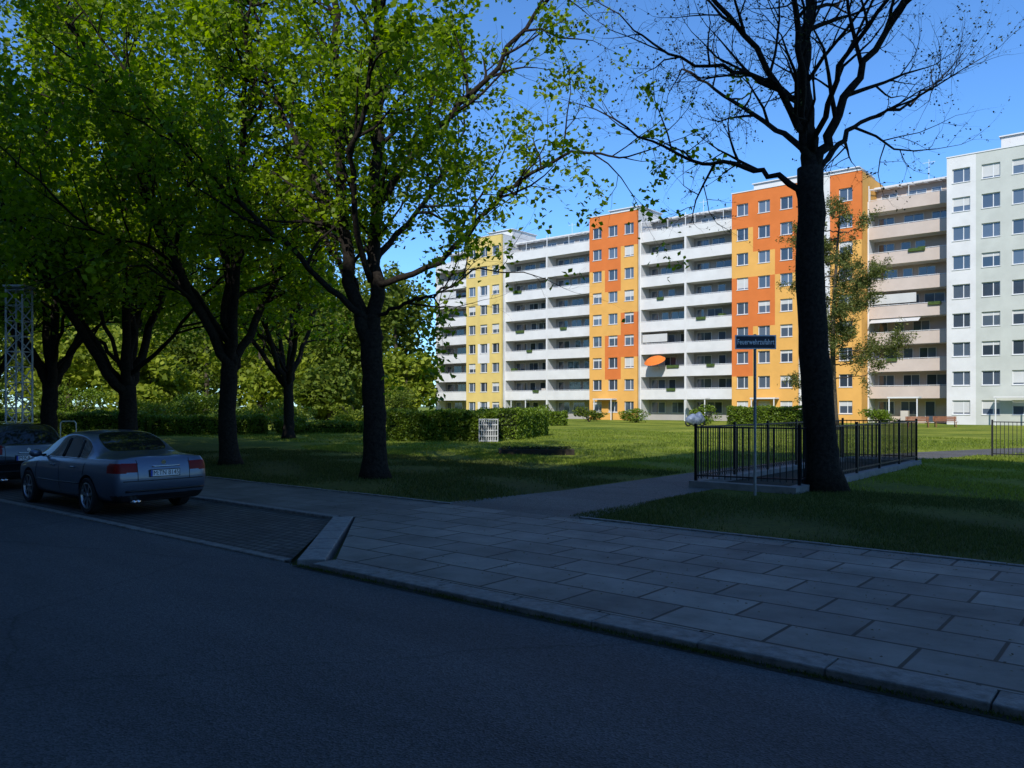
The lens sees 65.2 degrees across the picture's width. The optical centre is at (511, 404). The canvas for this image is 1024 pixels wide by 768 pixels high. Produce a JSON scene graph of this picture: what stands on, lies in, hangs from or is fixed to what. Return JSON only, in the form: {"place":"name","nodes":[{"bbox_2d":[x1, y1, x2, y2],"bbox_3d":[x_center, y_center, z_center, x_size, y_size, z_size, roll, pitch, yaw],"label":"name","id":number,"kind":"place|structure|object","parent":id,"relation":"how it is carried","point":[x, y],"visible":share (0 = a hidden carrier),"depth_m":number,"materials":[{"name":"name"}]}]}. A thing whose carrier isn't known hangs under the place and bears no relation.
{"place":"outdoors","nodes":[
{"label":"outdoors","id":0,"kind":"place"},
{"bbox_2d":[2,406,435,563],"bbox_3d":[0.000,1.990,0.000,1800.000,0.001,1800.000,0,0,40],"label":"ground","id":1,"kind":"structure","parent":0,"point":[295,558],"depth_m":11.02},
{"bbox_2d":[0,479,330,560],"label":"parking bay","id":2,"kind":"object","parent":1,"relation":"on","point":[286,535],"visible":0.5,"depth_m":13.12,"materials":[{"name":"grey asphalt"}]},
{"bbox_2d":[0,421,60,481],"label":"parked car","id":3,"kind":"object","parent":2,"relation":"on","point":[19,441],"visible":0.62,"depth_m":17.76,"materials":[{"name":"black paint"}]},
{"bbox_2d":[20,429,204,513],"bbox_3d":[-7.783,1.180,15.358,4.576,1.429,2.200,0,0,40],"label":"parked car","id":4,"kind":"object","parent":2,"relation":"on","point":[93,471],"visible":1,"depth_m":14.22,"materials":[{"name":"silver paint"}]},
{"bbox_2d":[197,477,443,520],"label":"footway","id":5,"kind":"structure","parent":1,"relation":"on","point":[332,502],"depth_m":15.68,"materials":[{"name":"grey concrete"}]},
{"bbox_2d":[0,496,1023,718],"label":"kerb","id":6,"kind":"structure","parent":1,"relation":"on","point":[320,551],"depth_m":6.65,"materials":[{"name":"stone"}]},
{"bbox_2d":[0,502,1023,767],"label":"road","id":7,"kind":"structure","parent":0,"point":[124,648],"depth_m":5.39,"materials":[{"name":"grey asphalt"}]},
{"bbox_2d":[292,565,1023,724],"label":"gutter","id":8,"kind":"object","parent":7,"relation":"on","point":[913,698],"visible":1,"depth_m":5.95,"materials":[{"name":"concrete"}]},
{"bbox_2d":[0,0,1023,406],"label":"sky","id":9,"kind":"structure","parent":0,"point":[990,85],"materials":[{"name":"blue"}]},
{"bbox_2d":[1,408,1023,564],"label":"lawn","id":10,"kind":"structure","parent":0,"point":[181,443],"depth_m":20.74,"materials":[{"name":"green plant"}]},
{"bbox_2d":[0,397,13,410],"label":"shrub","id":11,"kind":"object","parent":10,"relation":"on","point":[1,405],"visible":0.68,"depth_m":54.71,"materials":[{"name":"plant"}]},
{"bbox_2d":[2,284,35,422],"bbox_3d":[-16.200,-0.980,26.300,0.680,5.860,0.680,0,0,0],"label":"lattice mast","id":12,"kind":"object","parent":10,"relation":"on","point":[15,287],"visible":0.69,"depth_m":26.20,"materials":[{"name":"grey metal"}]},
{"bbox_2d":[0,58,116,377],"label":"maple tree","id":13,"kind":"object","parent":10,"relation":"on","point":[36,326],"visible":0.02,"depth_m":39.37,"materials":[{"name":"green plant"}]},
{"bbox_2d":[60,421,76,437],"bbox_3d":[-21.800,1.361,39.300,0.760,1.179,0.060,0,0,-11],"label":"bicycle stand","id":14,"kind":"object","parent":10,"relation":"on","point":[68,421],"visible":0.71,"depth_m":39.28,"materials":[{"name":"white paint"}]},
{"bbox_2d":[30,384,113,414],"bbox_3d":[-32.269,0.200,58.444,5.900,3.450,3.379,0,0,0],"label":"shrub","id":15,"kind":"object","parent":10,"relation":"on","point":[83,395],"visible":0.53,"depth_m":57.95,"materials":[{"name":"green plant"}]},
{"bbox_2d":[0,409,149,435],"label":"hedge","id":16,"kind":"object","parent":10,"relation":"on","point":[85,420],"visible":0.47,"depth_m":48.09,"materials":[{"name":"green plant"}]},
{"bbox_2d":[0,0,285,434],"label":"maple tree","id":17,"kind":"object","parent":10,"relation":"on","point":[51,370],"visible":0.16,"depth_m":32.77,"materials":[{"name":"green plant"}]},
{"bbox_2d":[108,399,181,418],"bbox_3d":[-25.829,0.749,56.085,5.217,2.356,3.794,0,0,0],"label":"shrub","id":18,"kind":"object","parent":10,"relation":"on","point":[147,406],"visible":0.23,"depth_m":55.93,"materials":[{"name":"green plant"}]},
{"bbox_2d":[0,0,370,429],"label":"maple tree","id":19,"kind":"object","parent":10,"relation":"on","point":[125,381],"visible":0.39,"depth_m":26.36,"materials":[{"name":"green plant"}]},
{"bbox_2d":[151,391,248,418],"bbox_3d":[-21.479,0.484,54.950,6.834,2.885,4.027,0,0,0],"label":"shrub","id":20,"kind":"object","parent":10,"relation":"on","point":[197,407],"visible":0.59,"depth_m":54.11,"materials":[{"name":"green plant"}]},
{"bbox_2d":[146,412,269,434],"bbox_3d":[-18.989,1.173,50.263,7.201,1.419,2.096,0,0,-17],"label":"hedge","id":21,"kind":"object","parent":10,"relation":"on","point":[163,424],"visible":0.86,"depth_m":49.43,"materials":[{"name":"green plant"}]},
{"bbox_2d":[0,0,420,465],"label":"maple tree","id":22,"kind":"object","parent":10,"relation":"on","point":[229,350],"visible":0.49,"depth_m":22.10,"materials":[{"name":"green plant"}]},
{"bbox_2d":[0,254,440,423],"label":"distant trees","id":23,"kind":"object","parent":10,"relation":"on","point":[325,380],"visible":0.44,"depth_m":73.15,"materials":[{"name":"green plant"}]},
{"bbox_2d":[120,89,401,438],"bbox_3d":[-14.023,-6.658,43.635,15.320,17.241,17.266,0,0,0],"label":"maple tree","id":24,"kind":"object","parent":10,"relation":"on","point":[284,373],"visible":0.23,"depth_m":43.63,"materials":[{"name":"green plant"}]},
{"bbox_2d":[238,399,317,425],"bbox_3d":[-16.707,0.729,56.503,5.177,2.398,4.903,0,0,-32],"label":"shrub","id":25,"kind":"object","parent":10,"relation":"on","point":[277,410],"visible":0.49,"depth_m":56.47,"materials":[{"name":"green plant"}]},
{"bbox_2d":[267,414,307,433],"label":"shrub","id":26,"kind":"object","parent":10,"relation":"on","point":[299,421],"visible":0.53,"depth_m":49.67,"materials":[{"name":"green plant"}]},
{"bbox_2d":[294,418,363,433],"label":"hedge","id":27,"kind":"object","parent":10,"relation":"on","point":[320,426],"visible":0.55,"depth_m":52.13,"materials":[{"name":"green plant"}]},
{"bbox_2d":[328,403,390,423],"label":"shrub","id":28,"kind":"object","parent":10,"relation":"on","point":[352,415],"visible":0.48,"depth_m":59.58,"materials":[{"name":"green plant"}]},
{"bbox_2d":[6,0,769,479],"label":"maple tree","id":29,"kind":"object","parent":10,"relation":"on","point":[338,128],"visible":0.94,"depth_m":19.62,"materials":[{"name":"green plant"}]},
{"bbox_2d":[385,384,417,425],"bbox_3d":[-9.246,0.114,64.109,4.713,3.612,3.140,0,0,26],"label":"shrub","id":30,"kind":"object","parent":10,"relation":"on","point":[392,400],"visible":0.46,"depth_m":63.61,"materials":[{"name":"green plant"}]},
{"bbox_2d":[386,407,497,440],"bbox_3d":[-3.658,0.991,42.089,5.912,1.773,2.709,0,0,0],"label":"hedge","id":31,"kind":"object","parent":10,"relation":"on","point":[447,424],"visible":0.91,"depth_m":40.99,"materials":[{"name":"green plant"}]},
{"bbox_2d":[479,419,497,441],"bbox_3d":[-1.180,1.275,40.400,0.970,1.150,0.760,0,0,0],"label":"lattice enclosure","id":32,"kind":"object","parent":10,"relation":"on","point":[488,430],"visible":0.94,"depth_m":40.13,"materials":[{"name":"grey paint"}]},
{"bbox_2d":[478,406,548,439],"bbox_3d":[0.223,0.965,45.612,2.712,1.839,7.051,0,0,16],"label":"hedge","id":33,"kind":"object","parent":10,"relation":"on","point":[517,423],"visible":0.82,"depth_m":42.95,"materials":[{"name":"green plant"}]},
{"bbox_2d":[476,409,568,425],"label":"hedge","id":34,"kind":"object","parent":10,"relation":"on","point":[558,418],"visible":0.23,"depth_m":71.48,"materials":[{"name":"green plant"}]},
{"bbox_2d":[498,446,574,454],"bbox_3d":[0.900,1.712,30.200,2.800,0.376,1.200,0,0,-2],"label":"flower bed","id":35,"kind":"object","parent":10,"relation":"on","point":[551,450],"visible":0.95,"depth_m":29.64,"materials":[{"name":"soil"}]},
{"bbox_2d":[531,404,552,410],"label":"shrub","id":36,"kind":"object","parent":10,"relation":"on","point":[542,406],"visible":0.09,"depth_m":91.81,"materials":[{"name":"green plant"}]},
{"bbox_2d":[572,406,607,421],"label":"shrub","id":37,"kind":"object","parent":10,"relation":"on","point":[593,414],"visible":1,"depth_m":87.72,"materials":[{"name":"green plant"}]},
{"bbox_2d":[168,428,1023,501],"bbox_3d":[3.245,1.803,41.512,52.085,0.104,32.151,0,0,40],"label":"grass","id":38,"kind":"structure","parent":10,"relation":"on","point":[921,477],"depth_m":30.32,"materials":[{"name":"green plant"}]},
{"bbox_2d":[205,476,1023,566],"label":"lawn edging","id":39,"kind":"object","parent":10,"relation":"on","point":[844,546],"visible":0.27,"depth_m":11.49,"materials":[{"name":"concrete"}]},
{"bbox_2d":[618,408,650,422],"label":"shrub","id":40,"kind":"object","parent":10,"relation":"on","point":[624,416],"visible":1,"depth_m":83.73,"materials":[{"name":"green plant"}]},
{"bbox_2d":[685,412,704,425],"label":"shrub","id":41,"kind":"object","parent":10,"relation":"on","point":[698,418],"visible":0.98,"depth_m":68.68,"materials":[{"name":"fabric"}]},
{"bbox_2d":[689,404,721,424],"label":"shrub","id":42,"kind":"object","parent":10,"relation":"on","point":[709,417],"visible":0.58,"depth_m":72.76,"materials":[{"name":"green plant"}]},
{"bbox_2d":[436,133,1023,424],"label":"walls and balconies","id":43,"kind":"structure","parent":10,"relation":"on","point":[684,372],"depth_m":89.35,"materials":[{"name":"white paint"}]},
{"bbox_2d":[644,355,664,366],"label":"balcony parasol","id":44,"kind":"object","parent":43,"relation":"on","point":[654,360],"visible":1,"depth_m":94.85,"materials":[{"name":"orange fabric"}]},
{"bbox_2d":[447,164,1023,421],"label":"window glass","id":45,"kind":"object","parent":43,"relation":"on","point":[1018,285],"visible":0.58,"depth_m":87.72,"materials":[{"name":"grey glass"}]},
{"bbox_2d":[436,132,1023,424],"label":"frames and rails","id":46,"kind":"structure","parent":10,"relation":"on","point":[611,401],"depth_m":88.97,"materials":[{"name":"grey metal"}]},
{"bbox_2d":[735,334,775,495],"bbox_3d":[4.980,0.250,16.389,0.840,3.400,0.090,0,0,0],"label":"street sign","id":47,"kind":"object","parent":10,"relation":"on","point":[754,342],"visible":1,"depth_m":16.35,"materials":[{"name":"blue metal"}]},
{"bbox_2d":[726,405,802,425],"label":"hedge","id":48,"kind":"object","parent":10,"relation":"on","point":[740,414],"visible":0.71,"depth_m":70.83,"materials":[{"name":"green plant"}]},
{"bbox_2d":[514,0,1023,492],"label":"bare maple tree","id":49,"kind":"object","parent":10,"relation":"on","point":[822,472],"visible":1,"depth_m":17.18,"materials":[{"name":"brown plant"}]},
{"bbox_2d":[689,418,920,493],"bbox_3d":[8.326,1.185,21.412,2.440,1.530,10.640,0,0,40],"label":"iron railing","id":50,"kind":"object","parent":10,"relation":"on","point":[784,479],"visible":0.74,"depth_m":19.99,"materials":[{"name":"black metal"}]},
{"bbox_2d":[775,191,918,429],"bbox_3d":[24.402,-7.293,60.229,9.612,18.491,11.166,0,0,0],"label":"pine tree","id":51,"kind":"object","parent":10,"relation":"on","point":[842,308],"visible":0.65,"depth_m":58.00,"materials":[{"name":"green plant"}]},
{"bbox_2d":[857,408,897,424],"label":"shrub","id":52,"kind":"object","parent":10,"relation":"on","point":[873,414],"visible":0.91,"depth_m":71.74,"materials":[{"name":"green plant"}]},
{"bbox_2d":[905,416,928,427],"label":"garden bench","id":53,"kind":"object","parent":10,"relation":"on","point":[923,418],"visible":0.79,"depth_m":66.21,"materials":[{"name":"brown wood"}]},
{"bbox_2d":[933,416,956,426],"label":"garden bench","id":54,"kind":"object","parent":10,"relation":"on","point":[943,417],"visible":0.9,"depth_m":67.07,"materials":[{"name":"brown wood"}]},
{"bbox_2d":[991,420,1023,456],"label":"iron railing","id":55,"kind":"object","parent":10,"relation":"on","point":[1000,453],"visible":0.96,"depth_m":28.20,"materials":[{"name":"black metal"}]},
{"bbox_2d":[336,504,1023,694],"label":"pavement","id":56,"kind":"structure","parent":0,"point":[395,542],"depth_m":8.38,"materials":[{"name":"grey concrete"}]},
{"bbox_2d":[440,448,1023,519],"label":"path","id":57,"kind":"structure","parent":0,"point":[565,503],"depth_m":16.34,"materials":[{"name":"concrete"}]}
]}

